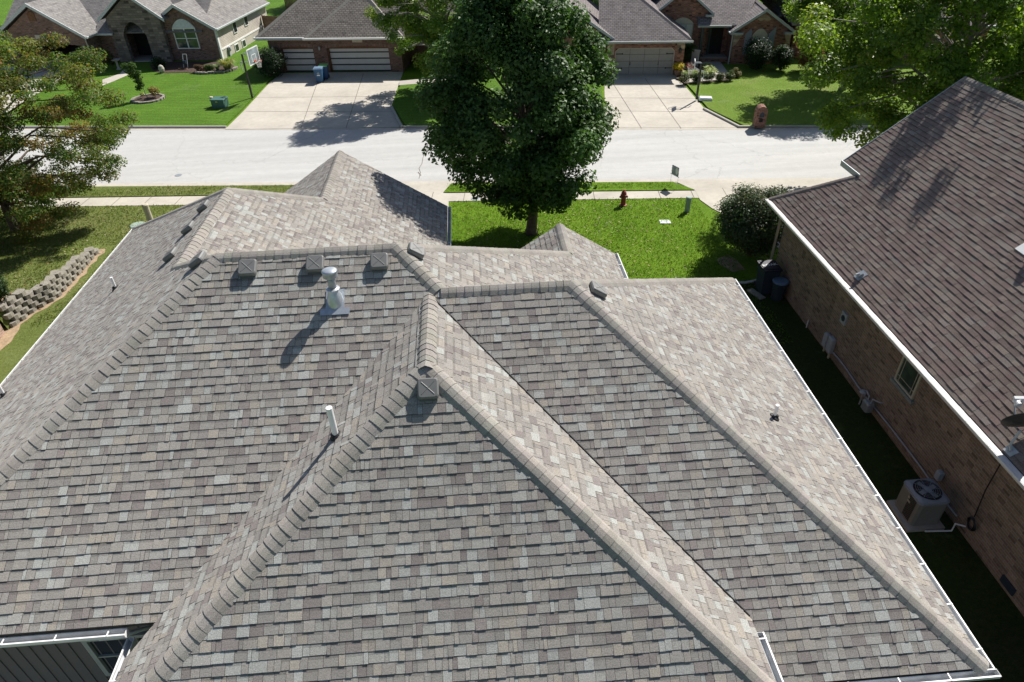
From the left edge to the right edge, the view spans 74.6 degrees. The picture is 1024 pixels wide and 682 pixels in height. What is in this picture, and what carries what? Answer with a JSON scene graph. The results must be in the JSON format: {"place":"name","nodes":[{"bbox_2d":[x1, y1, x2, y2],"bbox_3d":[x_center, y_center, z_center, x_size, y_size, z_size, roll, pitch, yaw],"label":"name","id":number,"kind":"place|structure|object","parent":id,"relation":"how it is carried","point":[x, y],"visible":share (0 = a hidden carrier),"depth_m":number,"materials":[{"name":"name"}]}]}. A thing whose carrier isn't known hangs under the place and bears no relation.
{"place":"outdoors","nodes":[
{"label":"outdoors","id":0,"kind":"place"},
{"bbox_2d":[1,66,65,111],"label":"driveway","id":1,"kind":"structure","parent":0,"point":[39,74],"depth_m":52.15,"materials":[{"name":"concrete"}]},
{"bbox_2d":[0,205,184,383],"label":"lawn patch","id":2,"kind":"object","parent":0,"point":[16,349],"depth_m":29.25,"materials":[{"name":"green plant"}]},
{"bbox_2d":[0,325,4,337],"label":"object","id":3,"kind":"structure","parent":2,"relation":"on","point":[2,332],"depth_m":23.44,"materials":[{"name":"beige brick"}]},
{"bbox_2d":[0,247,99,326],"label":"retaining wall","id":4,"kind":"structure","parent":2,"relation":"on","point":[52,286],"depth_m":25.00,"materials":[{"name":"beige stone"}]},
{"bbox_2d":[0,249,104,349],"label":"bare soil strip","id":5,"kind":"object","parent":2,"relation":"on","point":[7,337],"visible":0.65,"depth_m":24.55,"materials":[{"name":"brown soil"}]},
{"bbox_2d":[0,240,105,328],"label":"raised lawn","id":6,"kind":"structure","parent":2,"relation":"on","point":[11,284],"depth_m":27.14,"materials":[{"name":"green plant"}]},
{"bbox_2d":[0,275,10,301],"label":"edge bush","id":7,"kind":"object","parent":6,"relation":"on","point":[3,288],"visible":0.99,"depth_m":23.62,"materials":[{"name":"green plant"}]},
{"bbox_2d":[0,29,140,243],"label":"red tinged tree","id":8,"kind":"object","parent":2,"relation":"on","point":[16,179],"visible":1,"depth_m":27.61,"materials":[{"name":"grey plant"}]},
{"bbox_2d":[130,221,143,227],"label":"ground cover","id":9,"kind":"object","parent":2,"relation":"on","point":[135,224],"visible":0.61,"depth_m":30.37,"materials":[{"name":"green plastic"}]},
{"bbox_2d":[141,203,152,220],"bbox_3d":[-16.407,-5.749,30.273,0.281,0.920,0.274,-4,36,-3],"label":"utility pedestal","id":10,"kind":"object","parent":2,"relation":"on","point":[147,211],"visible":0.87,"depth_m":30.13,"materials":[{"name":"beige plastic"}]},
{"bbox_2d":[102,71,127,84],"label":"porch path","id":11,"kind":"structure","parent":0,"point":[114,77],"depth_m":50.62,"materials":[{"name":"concrete"}]},
{"bbox_2d":[8,41,278,125],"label":"lawn","id":12,"kind":"structure","parent":0,"point":[186,101],"depth_m":47.03,"materials":[{"name":"green plant"}]},
{"bbox_2d":[100,49,114,68],"bbox_3d":[-31.435,-21.975,52.434,0.840,1.524,0.915,-24,42,-27],"label":"columnar shrub","id":13,"kind":"object","parent":12,"relation":"on","point":[109,57],"visible":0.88,"depth_m":52.26,"materials":[{"name":"green plant"}]},
{"bbox_2d":[111,58,120,69],"bbox_3d":[-30.923,-21.671,52.614,0.660,0.730,0.660,-4,36,-3],"label":"bird bath","id":14,"kind":"object","parent":12,"relation":"on","point":[116,60],"visible":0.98,"depth_m":52.55,"materials":[{"name":"grey stone"}]},
{"bbox_2d":[134,95,161,101],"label":"sapling mulch","id":15,"kind":"object","parent":12,"relation":"on","point":[149,98],"visible":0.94,"depth_m":45.87,"materials":[{"name":"brown wood"}]},
{"bbox_2d":[120,61,147,97],"bbox_3d":[-25.407,-17.494,45.315,1.189,2.546,0.851,-4,36,-3],"label":"sapling","id":16,"kind":"object","parent":15,"relation":"on","point":[131,72],"visible":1,"depth_m":44.91,"materials":[{"name":"green plant"}]},
{"bbox_2d":[147,86,159,96],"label":"orange flowers","id":17,"kind":"object","parent":15,"relation":"on","point":[152,90],"visible":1,"depth_m":45.70,"materials":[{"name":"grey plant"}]},
{"bbox_2d":[131,93,165,103],"bbox_3d":[-24.889,-16.599,45.970,2.193,0.159,2.102,-4,36,-3],"label":"stone bed ring","id":18,"kind":"object","parent":12,"relation":"on","point":[146,102],"visible":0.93,"depth_m":45.53,"materials":[{"name":"beige stone"}]},
{"bbox_2d":[150,62,233,72],"bbox_3d":[-25.167,-21.455,52.654,7.781,0.001,3.401,3,37,7],"label":"mulch bed","id":19,"kind":"object","parent":12,"relation":"on","point":[172,67],"visible":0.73,"depth_m":52.70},
{"bbox_2d":[149,55,166,69],"bbox_3d":[-27.622,-21.707,52.441,1.323,1.041,1.082,24,43,30],"label":"doorway plant","id":20,"kind":"object","parent":19,"relation":"on","point":[156,62],"visible":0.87,"depth_m":52.29,"materials":[{"name":"green plant"}]},
{"bbox_2d":[158,65,164,72],"bbox_3d":[-26.875,-20.856,51.459,0.440,0.580,0.440,-4,36,-3],"label":"garden stone","id":21,"kind":"object","parent":19,"relation":"on","point":[161,68],"visible":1,"depth_m":51.33,"materials":[{"name":"stone"}]},
{"bbox_2d":[179,54,187,69],"bbox_3d":[-25.572,-21.612,52.068,0.674,1.029,0.843,1,36,4],"label":"hose reel cart","id":22,"kind":"object","parent":19,"relation":"on","point":[185,62],"visible":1,"depth_m":52.15,"materials":[{"name":"plastic"}]},
{"bbox_2d":[193,64,204,70],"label":"bronze shrub","id":23,"kind":"object","parent":19,"relation":"on","point":[198,67],"visible":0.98,"depth_m":51.21,"materials":[{"name":"brown plant"}]},
{"bbox_2d":[204,64,214,70],"bbox_3d":[-23.175,-20.859,51.333,0.827,0.628,0.747,24,43,31],"label":"green mound","id":24,"kind":"object","parent":19,"relation":"on","point":[210,67],"visible":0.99,"depth_m":51.20,"materials":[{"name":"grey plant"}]},
{"bbox_2d":[214,57,237,69],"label":"ornamental grass","id":25,"kind":"object","parent":19,"relation":"on","point":[226,64],"depth_m":51.26,"materials":[{"name":"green plant"}]},
{"bbox_2d":[195,66,238,74],"bbox_3d":[-22.464,-20.605,51.304,3.222,0.196,1.176,-19,40,-22],"label":"stone edging","id":26,"kind":"object","parent":12,"relation":"on","point":[234,68],"visible":1,"depth_m":51.03,"materials":[{"name":"grey stone"}]},
{"bbox_2d":[210,96,228,108],"bbox_3d":[-19.123,-15.602,44.061,1.050,0.660,0.950,1,36,4],"label":"transformer box","id":27,"kind":"object","parent":12,"relation":"on","point":[219,102],"visible":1,"depth_m":43.80,"materials":[{"name":"metal"}]},
{"bbox_2d":[240,45,261,97],"bbox_3d":[-17.072,-17.843,44.700,1.241,3.220,1.305,-29,44,-32],"label":"basketball hoop","id":28,"kind":"object","parent":12,"relation":"on","point":[252,54],"visible":1,"depth_m":44.15,"materials":[{"name":"black paint"}]},
{"bbox_2d":[226,72,402,128],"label":"driveway","id":29,"kind":"structure","parent":0,"point":[274,101],"depth_m":44.61,"materials":[{"name":"concrete"}]},
{"bbox_2d":[313,66,324,81],"bbox_3d":[-13.917,-19.241,48.484,0.620,0.994,0.818,-4,36,-3],"label":"wheeled bin","id":30,"kind":"object","parent":29,"relation":"on","point":[318,73],"visible":1,"depth_m":48.23,"materials":[{"name":"blue plastic"}]},
{"bbox_2d":[318,63,329,78],"bbox_3d":[-13.726,-19.701,49.104,0.620,0.994,0.818,-4,36,-3],"label":"wheeled bin","id":31,"kind":"object","parent":29,"relation":"on","point":[326,75],"visible":0.72,"depth_m":48.90,"materials":[{"name":"blue plastic"}]},
{"bbox_2d":[14,190,698,206],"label":"sidewalk","id":32,"kind":"structure","parent":0,"point":[132,201],"depth_m":32.18,"materials":[{"name":"concrete"}]},
{"bbox_2d":[399,75,454,84],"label":"entry path","id":33,"kind":"structure","parent":0,"point":[404,82],"depth_m":47.87,"materials":[{"name":"concrete"}]},
{"bbox_2d":[408,184,449,231],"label":"house driveway","id":34,"kind":"structure","parent":0,"point":[438,190],"depth_m":32.60,"materials":[{"name":"concrete"}]},
{"bbox_2d":[0,130,878,183],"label":"street","id":35,"kind":"structure","parent":0,"point":[202,156],"depth_m":36.37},
{"bbox_2d":[54,73,790,204],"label":"pavement joints","id":36,"kind":"object","parent":35,"relation":"on","point":[427,145],"visible":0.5,"depth_m":42.94,"materials":[{"name":"grey concrete"}]},
{"bbox_2d":[15,128,867,129],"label":"gutter pan","id":37,"kind":"object","parent":35,"relation":"on","point":[426,128],"depth_m":40.07,"materials":[{"name":"concrete"}]},
{"bbox_2d":[0,35,990,283],"bbox_3d":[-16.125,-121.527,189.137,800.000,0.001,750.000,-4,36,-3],"label":"ground","id":38,"kind":"structure","parent":0,"point":[749,264],"depth_m":28.81,"materials":[{"name":"green plant"}]},
{"bbox_2d":[0,0,269,67],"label":"brick house","id":39,"kind":"structure","parent":38,"relation":"on","point":[143,30],"depth_m":53.49,"materials":[{"name":"brick"}]},
{"bbox_2d":[172,19,200,48],"bbox_3d":[-25.961,-24.392,53.354,1.866,2.200,0.326,-3,36,-2],"label":"window","id":40,"kind":"structure","parent":39,"relation":"in","point":[183,40],"depth_m":53.46,"materials":[{"name":"glass"}]},
{"bbox_2d":[231,21,237,33],"bbox_3d":[-23.163,-26.201,56.088,0.070,0.850,0.760,1,36,4],"label":"window","id":41,"kind":"structure","parent":39,"relation":"in","point":[234,26],"depth_m":56.01,"materials":[{"name":"glass"}]},
{"bbox_2d":[243,16,248,25],"bbox_3d":[-22.985,-27.699,57.957,0.070,0.850,0.760,1,36,4],"label":"window","id":42,"kind":"structure","parent":39,"relation":"in","point":[245,19],"depth_m":57.89,"materials":[{"name":"glass"}]},
{"bbox_2d":[18,185,293,198],"bbox_3d":[-41.356,-7.205,34.035,62.111,0.060,2.216,0,36,3],"label":"verge strip","id":43,"kind":"object","parent":38,"relation":"on","point":[133,194],"depth_m":33.28,"materials":[{"name":"green plant"}]},
{"bbox_2d":[261,15,276,28],"bbox_3d":[-19.219,-27.224,59.010,2.467,1.814,8.625,-24,42,-27],"label":"wooden fence","id":44,"kind":"object","parent":38,"relation":"on","point":[267,20],"visible":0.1,"depth_m":60.72,"materials":[{"name":"brown wood"}]},
{"bbox_2d":[252,46,287,76],"bbox_3d":[-17.821,-20.604,49.464,2.751,2.329,2.703,-4,36,-3],"label":"bush","id":45,"kind":"object","parent":38,"relation":"on","point":[270,59],"visible":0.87,"depth_m":48.92,"materials":[{"name":"green plant"}]},
{"bbox_2d":[253,0,456,72],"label":"garage house","id":46,"kind":"structure","parent":38,"relation":"on","point":[310,35],"depth_m":49.74,"materials":[{"name":"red brick"}]},
{"bbox_2d":[283,49,315,71],"bbox_3d":[-15.995,-21.291,50.701,2.350,1.798,0.080,1,36,4],"label":"garage door","id":47,"kind":"structure","parent":46,"relation":"in","point":[299,60],"depth_m":50.74,"materials":[{"name":"white metal"}]},
{"bbox_2d":[329,48,390,70],"bbox_3d":[-11.364,-21.177,50.352,4.500,1.798,0.080,1,36,4],"label":"garage door","id":48,"kind":"structure","parent":46,"relation":"in","point":[365,59],"depth_m":50.39,"materials":[{"name":"white metal"}]},
{"bbox_2d":[0,199,710,321],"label":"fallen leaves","id":49,"kind":"object","parent":38,"relation":"on","point":[465,244],"visible":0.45,"depth_m":28.67,"materials":[{"name":"brown plant"}]},
{"bbox_2d":[0,182,792,343],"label":"grass tufts","id":50,"kind":"object","parent":38,"relation":"on","point":[202,192],"visible":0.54,"depth_m":29.03,"materials":[{"name":"green plant"}]},
{"bbox_2d":[14,106,872,127],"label":"kerb","id":51,"kind":"structure","parent":38,"relation":"on","point":[705,109],"depth_m":40.19,"materials":[{"name":"concrete"}]},
{"bbox_2d":[60,178,840,185],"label":"gutter pan","id":52,"kind":"object","parent":38,"relation":"on","point":[443,182],"depth_m":33.38,"materials":[{"name":"concrete"}]},
{"bbox_2d":[0,150,1001,681],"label":"shingled house","id":53,"kind":"structure","parent":38,"relation":"on","point":[340,416],"depth_m":10.66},
{"bbox_2d":[81,631,147,675],"bbox_3d":[-5.999,5.089,10.975,1.630,1.120,0.070,-4,36,-3],"label":"window","id":54,"kind":"structure","parent":53,"relation":"in","point":[107,653],"depth_m":10.87,"materials":[{"name":"black glass"}]},
{"bbox_2d":[410,0,620,235],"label":"maple tree","id":55,"kind":"object","parent":38,"relation":"on","point":[568,119],"visible":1,"depth_m":23.89,"materials":[{"name":"green plant"}]},
{"bbox_2d":[619,189,627,206],"bbox_3d":[5.084,-6.537,30.572,0.346,0.775,0.340,28,46,35],"label":"fire hydrant","id":56,"kind":"object","parent":38,"relation":"on","point":[623,196],"visible":1,"depth_m":30.51,"materials":[{"name":"red metal"}]},
{"bbox_2d":[659,220,670,223],"bbox_3d":[6.677,-5.199,29.300,0.460,0.030,0.340,0,36,2],"label":"meter cover","id":57,"kind":"object","parent":38,"relation":"on","point":[666,221],"visible":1,"depth_m":29.22,"materials":[{"name":"white plastic"}]},
{"bbox_2d":[533,0,799,74],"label":"gabled house","id":58,"kind":"structure","parent":38,"relation":"on","point":[649,36],"depth_m":48.00,"materials":[{"name":"orange brick"}]},
{"bbox_2d":[615,48,673,73],"bbox_3d":[9.377,-19.893,47.728,4.110,1.800,0.120,1,36,4],"label":"garage door","id":59,"kind":"structure","parent":58,"relation":"in","point":[650,60],"depth_m":47.72,"materials":[{"name":"beige paint"}]},
{"bbox_2d":[675,17,692,43],"bbox_3d":[12.540,-22.818,49.608,1.530,1.980,0.276,-3,36,-1],"label":"window","id":60,"kind":"structure","parent":58,"relation":"in","point":[686,23],"depth_m":49.24,"materials":[{"name":"grey glass"}]},
{"bbox_2d":[709,27,723,53],"bbox_3d":[15.376,-22.660,50.561,0.850,1.940,0.080,1,36,4],"label":"front door","id":61,"kind":"structure","parent":58,"relation":"in","point":[717,32],"depth_m":50.54,"materials":[{"name":"black wood"}]},
{"bbox_2d":[752,29,767,42],"bbox_3d":[17.864,-21.580,48.652,1.054,1.950,0.205,-2,36,-1],"label":"window","id":62,"kind":"structure","parent":58,"relation":"in","point":[761,33],"depth_m":48.29,"materials":[{"name":"grey glass"}]},
{"bbox_2d":[684,196,691,212],"bbox_3d":[7.833,-6.082,29.881,0.259,0.720,0.253,-4,36,-3],"label":"utility pedestal","id":63,"kind":"object","parent":38,"relation":"on","point":[688,204],"visible":1,"depth_m":29.78,"materials":[{"name":"green plastic"}]},
{"bbox_2d":[717,256,744,271],"bbox_3d":[8.555,-3.024,26.268,0.801,0.001,1.232,-18,39,-21],"label":"bare soil patch","id":64,"kind":"object","parent":38,"relation":"on","point":[738,265],"visible":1,"depth_m":26.27,"materials":[{"name":"brown soil"}]},
{"bbox_2d":[712,182,792,258],"bbox_3d":[9.480,-4.574,25.835,3.301,3.085,3.297,-4,36,-3],"label":"round bush","id":65,"kind":"object","parent":38,"relation":"on","point":[749,220],"visible":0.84,"depth_m":25.15,"materials":[{"name":"green plant"}]},
{"bbox_2d":[760,0,997,59],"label":"hip roof house","id":66,"kind":"structure","parent":38,"relation":"on","point":[773,7],"depth_m":50.60,"materials":[{"name":"brown"}]},
{"bbox_2d":[765,76,1023,615],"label":"brick house","id":67,"kind":"structure","parent":38,"relation":"on","point":[900,259],"depth_m":17.90,"materials":[{"name":"brown brick"}]},
{"bbox_2d":[858,389,883,412],"bbox_3d":[10.116,1.756,19.134,0.350,0.700,0.827,-4,36,-3],"label":"gas meter","id":68,"kind":"object","parent":67,"relation":"attached to","point":[867,405],"visible":1,"depth_m":18.94,"materials":[{"name":"metal"}]},
{"bbox_2d":[890,356,922,404],"bbox_3d":[10.277,0.772,17.321,0.105,1.420,1.020,-4,36,-3],"label":"window","id":69,"kind":"structure","parent":67,"relation":"in","point":[907,380],"depth_m":17.48,"materials":[{"name":"glass"}]},
{"bbox_2d":[925,523,965,531],"bbox_3d":[10.175,4.384,15.797,0.841,0.279,0.125,2,36,4],"label":"drain pipe","id":70,"kind":"object","parent":67,"relation":"attached to","point":[951,530],"visible":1,"depth_m":15.85,"materials":[{"name":"white plastic"}]},
{"bbox_2d":[1000,396,1023,456],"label":"satellite dish","id":71,"kind":"object","parent":67,"relation":"on","point":[1015,420],"visible":1,"depth_m":13.50,"materials":[{"name":"white paint"}]},
{"bbox_2d":[793,0,1023,147],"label":"overhanging tree","id":72,"kind":"object","parent":38,"relation":"on","point":[903,23],"visible":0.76,"depth_m":26.89,"materials":[{"name":"green plant"}]},
{"bbox_2d":[393,72,601,124],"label":"lawn","id":73,"kind":"structure","parent":0,"point":[406,110],"depth_m":43.76,"materials":[{"name":"green plant"}]},
{"bbox_2d":[363,0,487,78],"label":"leafy tree","id":74,"kind":"object","parent":73,"relation":"on","point":[428,26],"visible":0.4,"depth_m":42.40,"materials":[{"name":"green plant"}]},
{"bbox_2d":[0,0,1019,33],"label":"backyard lawn","id":75,"kind":"structure","parent":0,"point":[275,8],"depth_m":73.44,"materials":[{"name":"green plant"}]},
{"bbox_2d":[284,0,296,9],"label":"back fence","id":76,"kind":"object","parent":75,"relation":"on","point":[289,3],"visible":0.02,"depth_m":70.61,"materials":[{"name":"brown wood"}]},
{"bbox_2d":[443,182,694,192],"bbox_3d":[2.699,-7.470,32.550,11.979,0.060,1.069,0,36,2],"label":"verge strip","id":77,"kind":"object","parent":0,"point":[657,187],"visible":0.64,"depth_m":32.31,"materials":[{"name":"green plant"}]},
{"bbox_2d":[670,165,678,183],"bbox_3d":[7.736,-7.829,31.932,0.016,1.000,0.660,-18,39,-21],"label":"yard sign","id":78,"kind":"object","parent":77,"relation":"on","point":[675,170],"visible":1,"depth_m":31.79,"materials":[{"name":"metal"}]},
{"bbox_2d":[604,74,737,127],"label":"driveway","id":79,"kind":"structure","parent":0,"point":[645,104],"depth_m":42.56,"materials":[{"name":"concrete"}]},
{"bbox_2d":[685,62,726,81],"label":"garden path","id":80,"kind":"structure","parent":0,"point":[719,66],"depth_m":48.61,"materials":[{"name":"concrete"}]},
{"bbox_2d":[676,181,829,247],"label":"neighbour driveway","id":81,"kind":"structure","parent":0,"point":[710,193],"depth_m":32.08,"materials":[{"name":"concrete"}]},
{"bbox_2d":[686,58,1002,124],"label":"lawn","id":82,"kind":"structure","parent":0,"point":[785,97],"depth_m":43.20,"materials":[{"name":"green plant"}]},
{"bbox_2d":[690,72,701,82],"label":"clipped bush","id":83,"kind":"object","parent":82,"relation":"on","point":[695,75],"visible":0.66,"depth_m":45.69,"materials":[{"name":"green plant"}]},
{"bbox_2d":[676,60,716,78],"bbox_3d":[13.485,-19.542,48.435,2.656,0.001,5.461,10,38,15],"label":"mulch bed","id":84,"kind":"object","parent":82,"relation":"on","point":[680,76],"visible":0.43,"depth_m":48.52,"materials":[{"name":"brown soil"}]},
{"bbox_2d":[673,62,684,75],"bbox_3d":[11.755,-19.189,47.414,0.845,0.897,0.824,-28,43,-31],"label":"flower pot","id":85,"kind":"object","parent":84,"relation":"on","point":[678,68],"visible":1,"depth_m":47.23,"materials":[{"name":"ceramic"}]},
{"bbox_2d":[683,43,697,64],"bbox_3d":[12.915,-21.164,49.407,1.326,1.612,1.239,-4,36,-3],"label":"arching shrub","id":86,"kind":"object","parent":84,"relation":"on","point":[690,47],"visible":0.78,"depth_m":49.09,"materials":[{"name":"green plant"}]},
{"bbox_2d":[691,49,700,66],"bbox_3d":[13.372,-20.661,49.024,0.130,1.150,0.720,-28,44,-31],"label":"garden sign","id":87,"kind":"object","parent":84,"relation":"on","point":[695,54],"visible":0.94,"depth_m":48.94,"materials":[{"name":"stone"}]},
{"bbox_2d":[706,69,718,73],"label":"striped hosta","id":88,"kind":"object","parent":84,"relation":"on","point":[712,70],"visible":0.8,"depth_m":47.20,"materials":[{"name":"green plant"}]},
{"bbox_3d":[12.680,-19.612,48.492,1.500,0.120,1.477,-4,36,-3],"label":"stone ring","id":89,"kind":"object","parent":84,"relation":"on","visible":0},
{"bbox_2d":[684,61,695,70],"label":"red flowers","id":90,"kind":"object","parent":89,"relation":"in","point":[688,65],"visible":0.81,"depth_m":48.13,"materials":[{"name":"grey plant"}]},
{"bbox_2d":[687,59,711,100],"bbox_3d":[11.843,-16.424,42.257,1.804,2.385,0.740,5,37,9],"label":"basketball hoop","id":91,"kind":"object","parent":82,"relation":"on","point":[704,98],"visible":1,"depth_m":42.27,"materials":[{"name":"black paint"}]},
{"bbox_2d":[702,72,714,81],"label":"clipped bush","id":92,"kind":"object","parent":82,"relation":"on","point":[711,76],"visible":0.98,"depth_m":45.70,"materials":[{"name":"green plant"}]},
{"bbox_2d":[679,77,737,83],"bbox_3d":[13.942,-18.024,46.346,5.142,0.001,1.211,-18,39,-21],"label":"path mulch edge","id":93,"kind":"object","parent":82,"relation":"on","point":[709,81],"visible":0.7,"depth_m":46.04,"materials":[{"name":"grey stone"}]},
{"bbox_2d":[678,74,689,83],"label":"clipped bush","id":94,"kind":"object","parent":93,"relation":"on","point":[684,78],"visible":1,"depth_m":45.52,"materials":[{"name":"green plant"}]},
{"bbox_2d":[715,72,725,80],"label":"clipped bush","id":95,"kind":"object","parent":82,"relation":"on","point":[720,77],"visible":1,"depth_m":45.76,"materials":[{"name":"green plant"}]},
{"bbox_2d":[725,70,735,80],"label":"clipped bush","id":96,"kind":"object","parent":82,"relation":"on","point":[728,75],"visible":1,"depth_m":45.86,"materials":[{"name":"green plant"}]},
{"bbox_2d":[731,67,741,77],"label":"clipped bush","id":97,"kind":"object","parent":82,"relation":"on","point":[736,73],"visible":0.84,"depth_m":46.51,"materials":[{"name":"plant"}]},
{"bbox_2d":[741,36,774,69],"bbox_3d":[17.481,-20.404,47.742,2.424,2.399,2.521,-4,36,-3],"label":"window shrub","id":98,"kind":"object","parent":82,"relation":"on","point":[757,54],"visible":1,"depth_m":47.22,"materials":[{"name":"green plant"}]},
{"bbox_2d":[752,104,767,127],"bbox_3d":[14.156,-12.825,38.258,0.580,1.190,0.600,1,36,4],"label":"brick mailbox","id":99,"kind":"object","parent":82,"relation":"on","point":[760,115],"visible":1,"depth_m":38.08,"materials":[{"name":"brick"}]},
{"bbox_2d":[770,44,794,70],"bbox_3d":[19.048,-19.960,47.276,1.670,1.890,1.947,-4,36,-3],"label":"glossy shrub","id":100,"kind":"object","parent":82,"relation":"on","point":[785,53],"visible":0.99,"depth_m":46.96,"materials":[{"name":"green plant"}]},
{"bbox_2d":[795,43,824,70],"bbox_3d":[20.871,-20.250,46.815,2.300,2.818,2.262,-4,36,-3],"label":"copper shrub","id":101,"kind":"object","parent":82,"relation":"on","point":[804,59],"visible":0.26,"depth_m":46.86,"materials":[{"name":"brown plant"}]},
{"bbox_2d":[780,0,923,88],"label":"yellow green tree","id":102,"kind":"object","parent":82,"relation":"on","point":[839,7],"visible":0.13,"depth_m":40.69,"materials":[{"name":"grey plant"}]},
{"bbox_2d":[740,284,1023,681],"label":"shaded side lawn","id":103,"kind":"structure","parent":0,"point":[990,614],"depth_m":16.93,"materials":[{"name":"green plant"}]},
{"bbox_2d":[738,279,755,283],"bbox_3d":[8.972,-2.369,25.099,1.684,0.309,0.301,-12,38,-14],"label":"drain hose","id":104,"kind":"object","parent":103,"relation":"on","point":[745,282],"visible":0.24,"depth_m":24.99,"materials":[{"name":"grey plastic"}]},
{"bbox_2d":[747,288,765,299],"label":"stone slab","id":105,"kind":"structure","parent":103,"relation":"on","point":[755,293],"depth_m":24.39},
{"bbox_2d":[754,260,782,294],"bbox_3d":[9.220,-2.304,24.339,0.640,1.100,0.860,-4,36,-3],"label":"trash cart","id":106,"kind":"object","parent":103,"relation":"on","point":[768,271],"visible":1,"depth_m":24.08,"materials":[{"name":"plastic"}]},
{"bbox_2d":[771,277,788,300],"bbox_3d":[9.525,-1.853,23.989,0.570,0.775,0.570,-4,36,-3],"label":"trash can","id":107,"kind":"object","parent":103,"relation":"on","point":[779,285],"visible":1,"depth_m":23.80,"materials":[{"name":"plastic"}]},
{"bbox_2d":[886,478,949,532],"bbox_3d":[9.761,3.865,16.030,0.920,0.941,0.920,-4,36,-3],"label":"air conditioner","id":108,"kind":"object","parent":103,"relation":"on","point":[918,505],"visible":1,"depth_m":15.88,"materials":[{"name":"metal"}]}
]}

